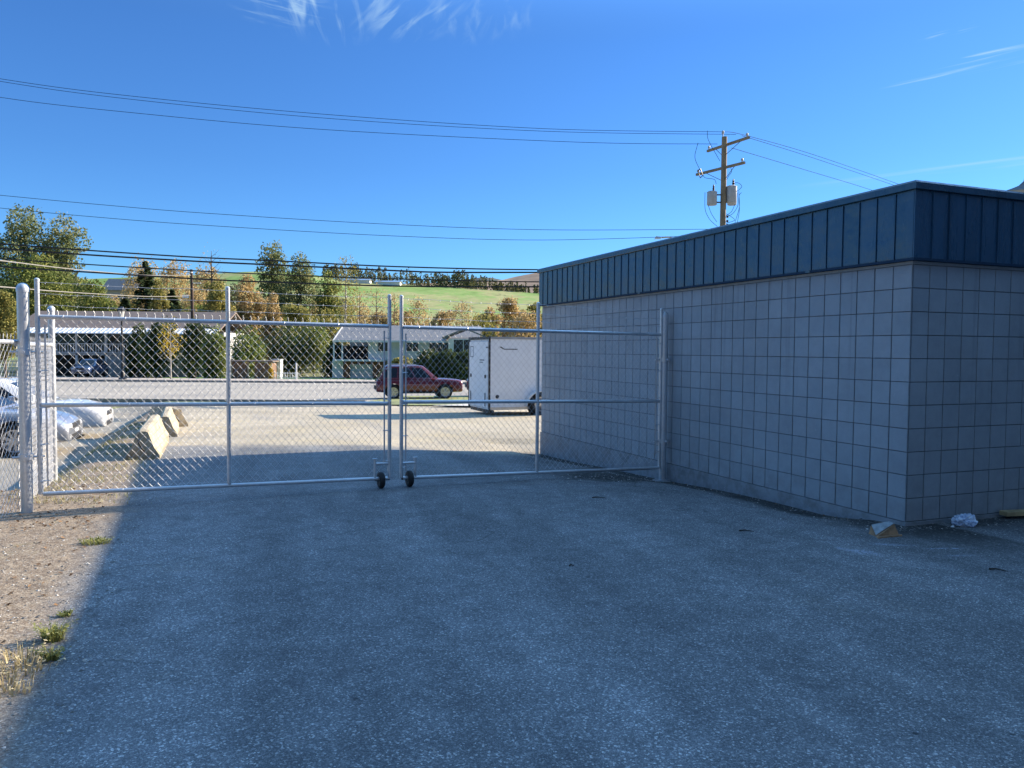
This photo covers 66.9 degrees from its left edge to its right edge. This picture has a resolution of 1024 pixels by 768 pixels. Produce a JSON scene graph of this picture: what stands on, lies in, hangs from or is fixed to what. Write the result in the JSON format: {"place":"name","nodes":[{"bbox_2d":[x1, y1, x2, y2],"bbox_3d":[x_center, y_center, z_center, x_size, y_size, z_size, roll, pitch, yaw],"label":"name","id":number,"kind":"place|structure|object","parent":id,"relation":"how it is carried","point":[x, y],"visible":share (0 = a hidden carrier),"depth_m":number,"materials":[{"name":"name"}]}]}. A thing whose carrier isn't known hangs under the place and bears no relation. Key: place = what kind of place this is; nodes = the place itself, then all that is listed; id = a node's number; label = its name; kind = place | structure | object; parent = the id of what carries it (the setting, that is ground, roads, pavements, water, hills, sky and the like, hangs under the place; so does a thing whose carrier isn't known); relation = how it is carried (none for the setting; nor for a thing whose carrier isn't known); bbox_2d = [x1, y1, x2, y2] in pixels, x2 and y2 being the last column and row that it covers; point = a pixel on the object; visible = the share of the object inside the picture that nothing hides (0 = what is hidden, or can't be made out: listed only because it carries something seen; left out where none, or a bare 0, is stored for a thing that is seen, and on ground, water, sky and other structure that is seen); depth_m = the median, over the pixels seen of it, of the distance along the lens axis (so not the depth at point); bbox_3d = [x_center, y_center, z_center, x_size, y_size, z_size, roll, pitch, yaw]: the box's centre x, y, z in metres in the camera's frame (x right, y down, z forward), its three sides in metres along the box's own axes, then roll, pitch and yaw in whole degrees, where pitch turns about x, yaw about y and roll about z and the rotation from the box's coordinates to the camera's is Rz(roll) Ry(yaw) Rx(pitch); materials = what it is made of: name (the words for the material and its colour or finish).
{"place":"outdoors","nodes":[
{"label":"outdoors","id":0,"kind":"place"},
{"bbox_2d":[0,664,44,697],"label":"dry grass","id":1,"kind":"structure","parent":0,"point":[16,687],"depth_m":3.34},
{"bbox_2d":[1,376,119,377],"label":"driveway","id":2,"kind":"structure","parent":0,"point":[85,377],"depth_m":73.18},
{"bbox_2d":[71,359,108,376],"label":"parked car","id":3,"kind":"object","parent":2,"relation":"on","point":[102,363],"visible":0.9,"depth_m":73.59,"materials":[{"name":"blue paint"}]},
{"bbox_2d":[0,419,173,503],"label":"grass","id":4,"kind":"structure","parent":0,"point":[76,477],"depth_m":9.68,"materials":[{"name":"plant"}]},
{"bbox_2d":[0,286,189,296],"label":"service wire","id":5,"kind":"object","parent":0,"point":[95,293],"visible":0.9,"depth_m":54.87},
{"bbox_2d":[16,377,465,381],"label":"pavement","id":6,"kind":"structure","parent":0,"point":[218,379],"depth_m":64.42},
{"bbox_2d":[110,306,126,378],"bbox_3d":[-31.989,-3.345,63.213,1.179,5.926,0.642,1,3,19],"label":"street lamp","id":7,"kind":"object","parent":6,"relation":"on","point":[122,373],"visible":0.69,"depth_m":63.06,"materials":[{"name":"black metal"}]},
{"bbox_2d":[157,316,185,378],"bbox_3d":[-28.268,-2.957,64.501,2.281,5.406,1.825,0,3,-10],"label":"young tree","id":8,"kind":"object","parent":6,"relation":"on","point":[170,342],"visible":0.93,"depth_m":64.42,"materials":[{"name":"orange plant"}]},
{"bbox_2d":[31,381,467,400],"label":"road","id":9,"kind":"structure","parent":0,"point":[211,389],"depth_m":47.78,"materials":[{"name":"asphalt"}]},
{"bbox_2d":[2,271,541,359],"bbox_3d":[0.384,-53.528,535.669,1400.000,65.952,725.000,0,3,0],"label":"hill","id":10,"kind":"structure","parent":0,"point":[436,295],"depth_m":505.24,"materials":[{"name":"plant"}]},
{"bbox_2d":[103,279,146,302],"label":"hillside house","id":11,"kind":"structure","parent":10,"relation":"on","point":[109,283],"depth_m":169.55,"materials":[{"name":"grey paint"}]},
{"bbox_2d":[321,262,538,292],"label":"wood","id":12,"kind":"object","parent":10,"relation":"on","point":[427,282],"visible":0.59,"depth_m":639.69,"materials":[{"name":"green plant"}]},
{"bbox_2d":[172,377,374,379],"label":"lawn","id":13,"kind":"structure","parent":0,"point":[291,378],"depth_m":77.52,"materials":[{"name":"green plant"}]},
{"bbox_2d":[135,315,180,377],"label":"bush","id":14,"kind":"object","parent":13,"relation":"on","point":[155,350],"visible":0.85,"depth_m":71.48,"materials":[{"name":"green plant"}]},
{"bbox_2d":[182,269,200,376],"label":"utility pole","id":15,"kind":"object","parent":13,"relation":"on","point":[191,295],"visible":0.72,"depth_m":74.59,"materials":[{"name":"brown wood"}]},
{"bbox_2d":[176,314,212,377],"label":"bush","id":16,"kind":"object","parent":13,"relation":"on","point":[194,329],"visible":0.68,"depth_m":72.42,"materials":[{"name":"green plant"}]},
{"bbox_2d":[199,324,230,377],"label":"bush","id":17,"kind":"object","parent":13,"relation":"on","point":[218,357],"visible":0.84,"depth_m":69.54,"materials":[{"name":"green plant"}]},
{"bbox_2d":[230,325,268,377],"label":"bush","id":18,"kind":"object","parent":13,"relation":"on","point":[248,354],"visible":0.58,"depth_m":75.52,"materials":[{"name":"green plant"}]},
{"bbox_2d":[230,360,278,378],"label":"bin enclosure","id":19,"kind":"object","parent":13,"relation":"on","point":[240,367],"visible":0.78,"depth_m":68.00,"materials":[{"name":"brown wood"}]},
{"bbox_2d":[413,349,443,377],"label":"hedge","id":20,"kind":"object","parent":13,"relation":"on","point":[425,361],"visible":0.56,"depth_m":68.60,"materials":[{"name":"green plant"}]},
{"bbox_2d":[437,349,467,379],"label":"hedge","id":21,"kind":"object","parent":13,"relation":"on","point":[450,365],"visible":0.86,"depth_m":68.88,"materials":[{"name":"green plant"}]},
{"bbox_2d":[0,97,650,143],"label":"power line","id":22,"kind":"object","parent":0,"point":[335,130],"visible":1,"depth_m":36.45,"materials":[{"name":"grey metal"}]},
{"bbox_2d":[402,273,538,292],"bbox_3d":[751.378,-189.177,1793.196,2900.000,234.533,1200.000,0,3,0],"label":"brown hill","id":23,"kind":"structure","parent":0,"point":[532,277],"depth_m":1929.71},
{"bbox_2d":[0,360,1023,767],"bbox_3d":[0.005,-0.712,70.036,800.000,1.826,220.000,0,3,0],"label":"ground","id":24,"kind":"structure","parent":0,"point":[656,578],"depth_m":4.31,"materials":[{"name":"asphalt"}]},
{"bbox_2d":[0,289,16,376],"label":"leafy tree","id":25,"kind":"object","parent":24,"relation":"on","point":[8,319],"visible":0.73,"depth_m":61.60,"materials":[{"name":"green plant"}]},
{"bbox_2d":[10,283,44,512],"bbox_3d":[-4.408,0.220,7.002,0.324,2.258,0.352,2,3,29],"label":"gate post","id":26,"kind":"object","parent":24,"relation":"on","point":[26,455],"visible":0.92,"depth_m":6.98,"materials":[{"name":"metal"}]},
{"bbox_2d":[34,278,391,495],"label":"chain link gate","id":27,"kind":"structure","parent":26,"relation":"attached to","point":[381,478],"depth_m":7.70,"materials":[{"name":"metal"}]},
{"bbox_2d":[0,306,57,518],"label":"chain link fence","id":28,"kind":"object","parent":24,"relation":"on","point":[50,350],"visible":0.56,"depth_m":8.35,"materials":[{"name":"metal"}]},
{"bbox_2d":[0,633,66,675],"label":"dry grass","id":29,"kind":"structure","parent":24,"relation":"on","point":[19,658],"depth_m":3.62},
{"bbox_2d":[0,203,78,328],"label":"tall tree","id":30,"kind":"object","parent":24,"relation":"on","point":[18,237],"visible":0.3,"depth_m":95.77,"materials":[{"name":"green plant"}]},
{"bbox_2d":[0,250,82,356],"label":"tall tree","id":31,"kind":"object","parent":24,"relation":"on","point":[40,274],"visible":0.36,"depth_m":92.59,"materials":[{"name":"green plant"}]},
{"bbox_2d":[0,396,82,457],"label":"parked car","id":32,"kind":"object","parent":24,"relation":"on","point":[68,418],"visible":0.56,"depth_m":14.83,"materials":[{"name":"silver metal"}]},
{"bbox_2d":[28,643,71,661],"bbox_3d":[-2.184,1.273,3.679,0.168,0.068,0.141,2,3,34],"label":"weed","id":33,"kind":"object","parent":24,"relation":"on","point":[55,656],"visible":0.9,"depth_m":3.67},
{"bbox_2d":[29,618,78,642],"bbox_3d":[-2.320,1.245,3.908,0.252,0.101,0.207,0,3,0],"label":"weed","id":34,"kind":"object","parent":24,"relation":"on","point":[56,634],"visible":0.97,"depth_m":3.89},
{"bbox_2d":[0,377,113,427],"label":"parked car","id":35,"kind":"object","parent":24,"relation":"on","point":[78,412],"visible":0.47,"depth_m":18.18,"materials":[{"name":"white paint"}]},
{"bbox_2d":[34,211,107,310],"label":"tall tree","id":36,"kind":"object","parent":24,"relation":"on","point":[64,239],"visible":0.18,"depth_m":98.23,"materials":[{"name":"green plant"}]},
{"bbox_2d":[77,535,111,544],"bbox_3d":[-3.165,1.188,5.904,0.268,0.049,0.226,0,3,0],"label":"weed","id":37,"kind":"object","parent":24,"relation":"on","point":[98,540],"visible":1,"depth_m":5.89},
{"bbox_2d":[73,277,117,310],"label":"leafy tree","id":38,"kind":"object","parent":24,"relation":"on","point":[103,302],"visible":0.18,"depth_m":90.88,"materials":[{"name":"green plant"}]},
{"bbox_2d":[15,311,250,377],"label":"bungalow","id":39,"kind":"object","parent":24,"relation":"on","point":[92,342],"visible":0.44,"depth_m":79.02,"materials":[{"name":"grey paint"}]},
{"bbox_2d":[46,333,132,351],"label":"porch window","id":40,"kind":"structure","parent":39,"relation":"in","point":[99,339],"depth_m":78.97,"materials":[{"name":"black glass"}]},
{"bbox_2d":[124,323,151,377],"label":"bush","id":41,"kind":"object","parent":24,"relation":"on","point":[133,355],"visible":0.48,"depth_m":75.67,"materials":[{"name":"green plant"}]},
{"bbox_2d":[128,260,154,311],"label":"spruce","id":42,"kind":"object","parent":24,"relation":"on","point":[143,281],"visible":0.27,"depth_m":99.24,"materials":[{"name":"green plant"}]},
{"bbox_2d":[120,252,164,303],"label":"autumn tree","id":43,"kind":"object","parent":24,"relation":"on","point":[131,285],"visible":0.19,"depth_m":148.58,"materials":[{"name":"orange plant"}]},
{"bbox_2d":[125,415,168,459],"bbox_3d":[-5.676,0.824,12.146,0.444,0.472,3.015,-1,3,-22],"label":"concrete barrier","id":44,"kind":"object","parent":24,"relation":"on","point":[148,441],"visible":0.9,"depth_m":10.88,"materials":[{"name":"concrete"}]},
{"bbox_2d":[147,277,170,311],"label":"leafy tree","id":45,"kind":"object","parent":24,"relation":"on","point":[158,304],"visible":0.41,"depth_m":92.35,"materials":[{"name":"green plant"}]},
{"bbox_2d":[147,406,187,426],"bbox_3d":[-8.011,0.735,18.008,0.444,0.473,2.365,-1,3,-35],"label":"concrete barrier","id":46,"kind":"object","parent":24,"relation":"on","point":[179,416],"visible":0.47,"depth_m":17.19,"materials":[{"name":"concrete"}]},
{"bbox_2d":[161,407,178,436],"bbox_3d":[-7.108,0.788,15.966,0.445,0.473,2.765,-1,3,-23],"label":"concrete barrier","id":47,"kind":"object","parent":24,"relation":"on","point":[169,426],"visible":0.55,"depth_m":14.86,"materials":[{"name":"concrete"}]},
{"bbox_2d":[157,257,191,306],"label":"autumn tree","id":48,"kind":"object","parent":24,"relation":"on","point":[180,281],"visible":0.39,"depth_m":143.69,"materials":[{"name":"orange plant"}]},
{"bbox_2d":[164,289,184,311],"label":"spruce","id":49,"kind":"object","parent":24,"relation":"on","point":[175,305],"visible":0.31,"depth_m":95.64,"materials":[{"name":"green plant"}]},
{"bbox_2d":[178,283,207,311],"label":"autumn tree","id":50,"kind":"object","parent":24,"relation":"on","point":[195,295],"visible":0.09,"depth_m":123.21,"materials":[{"name":"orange plant"}]},
{"bbox_2d":[186,263,225,304],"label":"autumn tree","id":51,"kind":"object","parent":24,"relation":"on","point":[197,274],"visible":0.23,"depth_m":133.46,"materials":[{"name":"orange plant"}]},
{"bbox_2d":[200,278,236,311],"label":"leafy tree","id":52,"kind":"object","parent":24,"relation":"on","point":[215,306],"visible":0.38,"depth_m":95.92,"materials":[{"name":"green plant"}]},
{"bbox_2d":[82,398,366,402],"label":"kerb","id":53,"kind":"structure","parent":24,"relation":"on","point":[121,400],"depth_m":32.97,"materials":[{"name":"concrete"}]},
{"bbox_2d":[33,379,464,383],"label":"kerb","id":54,"kind":"structure","parent":24,"relation":"on","point":[112,380],"depth_m":61.86,"materials":[{"name":"concrete"}]},
{"bbox_2d":[230,274,271,349],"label":"autumn tree","id":55,"kind":"object","parent":24,"relation":"on","point":[249,296],"visible":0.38,"depth_m":103.77,"materials":[{"name":"orange plant"}]},
{"bbox_2d":[259,292,283,359],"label":"autumn tree","id":56,"kind":"object","parent":24,"relation":"on","point":[274,311],"visible":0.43,"depth_m":98.27,"materials":[{"name":"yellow plant"}]},
{"bbox_2d":[254,240,292,318],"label":"tall tree","id":57,"kind":"object","parent":24,"relation":"on","point":[270,287],"visible":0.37,"depth_m":123.73,"materials":[{"name":"green plant"}]},
{"bbox_2d":[263,320,310,375],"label":"bush","id":58,"kind":"object","parent":24,"relation":"on","point":[277,347],"visible":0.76,"depth_m":85.59,"materials":[{"name":"green plant"}]},
{"bbox_2d":[274,251,321,317],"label":"tall tree","id":59,"kind":"object","parent":24,"relation":"on","point":[298,289],"visible":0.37,"depth_m":121.27,"materials":[{"name":"green plant"}]},
{"bbox_2d":[278,303,325,373],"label":"leafy tree","id":60,"kind":"object","parent":24,"relation":"on","point":[296,310],"visible":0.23,"depth_m":95.19,"materials":[{"name":"green plant"}]},
{"bbox_2d":[287,315,331,375],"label":"bush","id":61,"kind":"object","parent":24,"relation":"on","point":[314,336],"visible":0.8,"depth_m":87.48,"materials":[{"name":"green plant"}]},
{"bbox_2d":[313,270,342,353],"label":"leafy tree","id":62,"kind":"object","parent":24,"relation":"on","point":[325,298],"visible":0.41,"depth_m":117.04,"materials":[{"name":"green plant"}]},
{"bbox_2d":[308,307,349,370],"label":"broad tree","id":63,"kind":"object","parent":24,"relation":"on","point":[330,315],"visible":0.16,"depth_m":105.42,"materials":[{"name":"green plant"}]},
{"bbox_2d":[319,339,340,376],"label":"bush","id":64,"kind":"object","parent":24,"relation":"on","point":[328,355],"visible":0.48,"depth_m":83.62,"materials":[{"name":"green plant"}]},
{"bbox_2d":[331,255,360,345],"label":"birch","id":65,"kind":"object","parent":24,"relation":"on","point":[345,301],"visible":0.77,"depth_m":111.38,"materials":[{"name":"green plant"}]},
{"bbox_2d":[350,287,368,323],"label":"bare tree","id":66,"kind":"object","parent":24,"relation":"on","point":[359,303],"visible":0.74,"depth_m":103.61,"materials":[{"name":"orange plant"}]},
{"bbox_2d":[362,280,391,323],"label":"bare tree","id":67,"kind":"object","parent":24,"relation":"on","point":[375,317],"visible":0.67,"depth_m":107.54,"materials":[{"name":"orange plant"}]},
{"bbox_2d":[367,310,392,324],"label":"autumn tree","id":68,"kind":"object","parent":24,"relation":"on","point":[382,319],"visible":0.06,"depth_m":123.23,"materials":[{"name":"brown plant"}]},
{"bbox_2d":[385,292,399,324],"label":"bare tree","id":69,"kind":"object","parent":24,"relation":"on","point":[394,311],"visible":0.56,"depth_m":102.63,"materials":[{"name":"orange plant"}]},
{"bbox_2d":[391,307,424,325],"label":"autumn tree","id":70,"kind":"object","parent":24,"relation":"on","point":[405,319],"visible":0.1,"depth_m":125.13,"materials":[{"name":"brown plant"}]},
{"bbox_2d":[332,325,485,378],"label":"house","id":71,"kind":"structure","parent":24,"relation":"on","point":[376,351],"depth_m":79.94,"materials":[{"name":"white"}]},
{"bbox_2d":[350,364,372,378],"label":"garage door","id":72,"kind":"structure","parent":71,"relation":"in","point":[369,367],"depth_m":79.94,"materials":[{"name":"white paint"}]},
{"bbox_2d":[429,343,447,353],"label":"window","id":73,"kind":"structure","parent":71,"relation":"in","point":[443,346],"depth_m":79.88,"materials":[{"name":"white"}]},
{"bbox_2d":[453,339,467,352],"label":"window","id":74,"kind":"structure","parent":71,"relation":"in","point":[462,342],"depth_m":76.39,"materials":[{"name":"white"}]},
{"bbox_2d":[367,396,467,404],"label":"verge","id":75,"kind":"structure","parent":24,"relation":"on","point":[394,401],"depth_m":38.98,"materials":[{"name":"green plant"}]},
{"bbox_2d":[374,364,462,398],"bbox_3d":[-4.936,-0.148,40.730,4.512,1.795,2.140,0,3,-13],"label":"parked car","id":76,"kind":"object","parent":75,"relation":"on","point":[395,373],"visible":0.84,"depth_m":39.90,"materials":[{"name":"red paint"}]},
{"bbox_2d":[406,295,431,325],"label":"bare tree","id":77,"kind":"object","parent":24,"relation":"on","point":[420,319],"visible":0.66,"depth_m":109.39,"materials":[{"name":"beige plant"}]},
{"bbox_2d":[0,459,861,647],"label":"fallen leaves","id":78,"kind":"object","parent":24,"relation":"on","point":[84,517],"visible":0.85,"depth_m":6.75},
{"bbox_2d":[426,310,454,325],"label":"autumn tree","id":79,"kind":"object","parent":24,"relation":"on","point":[444,317],"visible":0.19,"depth_m":121.35,"materials":[{"name":"brown plant"}]},
{"bbox_2d":[447,299,476,325],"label":"bare tree","id":80,"kind":"object","parent":24,"relation":"on","point":[461,312],"visible":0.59,"depth_m":115.26,"materials":[{"name":"beige plant"}]},
{"bbox_2d":[465,312,499,336],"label":"broad tree","id":81,"kind":"object","parent":24,"relation":"on","point":[485,324],"visible":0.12,"depth_m":111.36,"materials":[{"name":"yellow plant"}]},
{"bbox_2d":[475,305,503,336],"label":"autumn tree","id":82,"kind":"object","parent":24,"relation":"on","point":[498,316],"visible":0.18,"depth_m":119.27,"materials":[{"name":"brown plant"}]},
{"bbox_2d":[468,337,541,414],"bbox_3d":[1.216,-0.260,24.794,4.910,2.417,2.470,-1,3,-22],"label":"cargo trailer","id":83,"kind":"object","parent":24,"relation":"on","point":[519,351],"visible":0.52,"depth_m":23.34,"materials":[{"name":"metal"}]},
{"bbox_2d":[495,295,525,336],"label":"autumn tree","id":84,"kind":"object","parent":24,"relation":"on","point":[506,307],"visible":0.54,"depth_m":122.67,"materials":[{"name":"brown plant"}]},
{"bbox_2d":[0,454,1023,767],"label":"loose stones","id":85,"kind":"object","parent":24,"relation":"on","point":[294,610],"visible":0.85,"depth_m":5.42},
{"bbox_2d":[503,310,541,336],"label":"broad tree","id":86,"kind":"object","parent":24,"relation":"on","point":[524,325],"visible":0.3,"depth_m":111.55,"materials":[{"name":"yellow plant"}]},
{"bbox_2d":[523,302,541,336],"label":"autumn tree","id":87,"kind":"object","parent":24,"relation":"on","point":[533,307],"visible":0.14,"depth_m":117.37,"materials":[{"name":"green plant"}]},
{"bbox_2d":[652,311,670,481],"bbox_3d":[1.987,0.240,10.126,0.369,2.371,0.338,0,3,0],"label":"gate post","id":88,"kind":"object","parent":24,"relation":"on","point":[663,442],"visible":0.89,"depth_m":10.10,"materials":[{"name":"metal"}]},
{"bbox_2d":[399,295,662,486],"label":"chain link gate","id":89,"kind":"structure","parent":88,"relation":"attached to","point":[409,477],"depth_m":9.25,"materials":[{"name":"metal"}]},
{"bbox_2d":[695,130,749,225],"bbox_3d":[10.748,-5.862,40.081,2.917,14.128,2.133,1,3,23],"label":"utility pole","id":90,"kind":"object","parent":24,"relation":"on","point":[728,194],"visible":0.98,"depth_m":39.44,"materials":[{"name":"brown wood"}]},
{"bbox_2d":[0,248,536,272],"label":"cable","id":91,"kind":"object","parent":90,"relation":"attached to","point":[253,263],"visible":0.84,"depth_m":37.48,"materials":[{"name":"rubber"}]},
{"bbox_2d":[0,243,537,269],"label":"cable","id":92,"kind":"object","parent":90,"relation":"attached to","point":[261,259],"visible":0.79,"depth_m":37.51,"materials":[{"name":"rubber"}]},
{"bbox_2d":[0,266,538,287],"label":"cable","id":93,"kind":"object","parent":90,"relation":"attached to","point":[272,281],"visible":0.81,"depth_m":37.60,"materials":[{"name":"rubber"}]},
{"bbox_2d":[0,258,538,281],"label":"cable","id":94,"kind":"object","parent":90,"relation":"attached to","point":[265,274],"visible":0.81,"depth_m":37.56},
{"bbox_2d":[0,260,187,275],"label":"service wire","id":95,"kind":"object","parent":94,"relation":"attached to","point":[83,270],"visible":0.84,"depth_m":50.93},
{"bbox_2d":[3,208,675,239],"bbox_3d":[-8.865,-7.905,37.732,39.276,1.410,0.132,0,3,-6],"label":"power line","id":96,"kind":"object","parent":90,"relation":"attached to","point":[321,232],"visible":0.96,"depth_m":37.70,"materials":[{"name":"grey metal"}]},
{"bbox_2d":[1,195,698,229],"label":"power line","id":97,"kind":"object","parent":90,"relation":"attached to","point":[337,221],"visible":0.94,"depth_m":37.74,"materials":[{"name":"grey metal"}]},
{"bbox_2d":[3,79,713,131],"bbox_3d":[-8.738,-13.744,37.482,39.108,2.040,0.134,0,3,-6],"label":"power line","id":98,"kind":"object","parent":90,"relation":"attached to","point":[366,117],"visible":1,"depth_m":37.73,"materials":[{"name":"grey metal"}]},
{"bbox_2d":[0,81,735,134],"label":"power line","id":99,"kind":"object","parent":90,"relation":"attached to","point":[354,120],"visible":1,"depth_m":38.65,"materials":[{"name":"grey metal"}]},
{"bbox_2d":[537,180,1023,525],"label":"block building","id":100,"kind":"structure","parent":24,"relation":"on","point":[858,356],"depth_m":7.62,"materials":[{"name":"paint"}]},
{"bbox_2d":[868,521,901,538],"bbox_3d":[3.066,1.196,6.391,0.280,0.102,0.170,0,3,-18],"label":"wood offcut","id":101,"kind":"object","parent":24,"relation":"on","point":[887,529],"visible":1,"depth_m":6.37,"materials":[{"name":"grey paint"}]},
{"bbox_2d":[951,513,977,526],"bbox_3d":[3.942,1.181,6.772,0.215,0.113,0.169,0,3,0],"label":"plastic bag","id":102,"kind":"object","parent":24,"relation":"on","point":[966,520],"visible":0.99,"depth_m":6.72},
{"bbox_2d":[999,509,1023,516],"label":"wood plank","id":103,"kind":"object","parent":24,"relation":"on","point":[1017,512],"visible":1,"depth_m":7.08,"materials":[{"name":"brown wood"}]},
{"bbox_2d":[0,0,1023,283],"label":"sky","id":104,"kind":"structure","parent":0,"point":[896,91],"materials":[{"name":"blue"}]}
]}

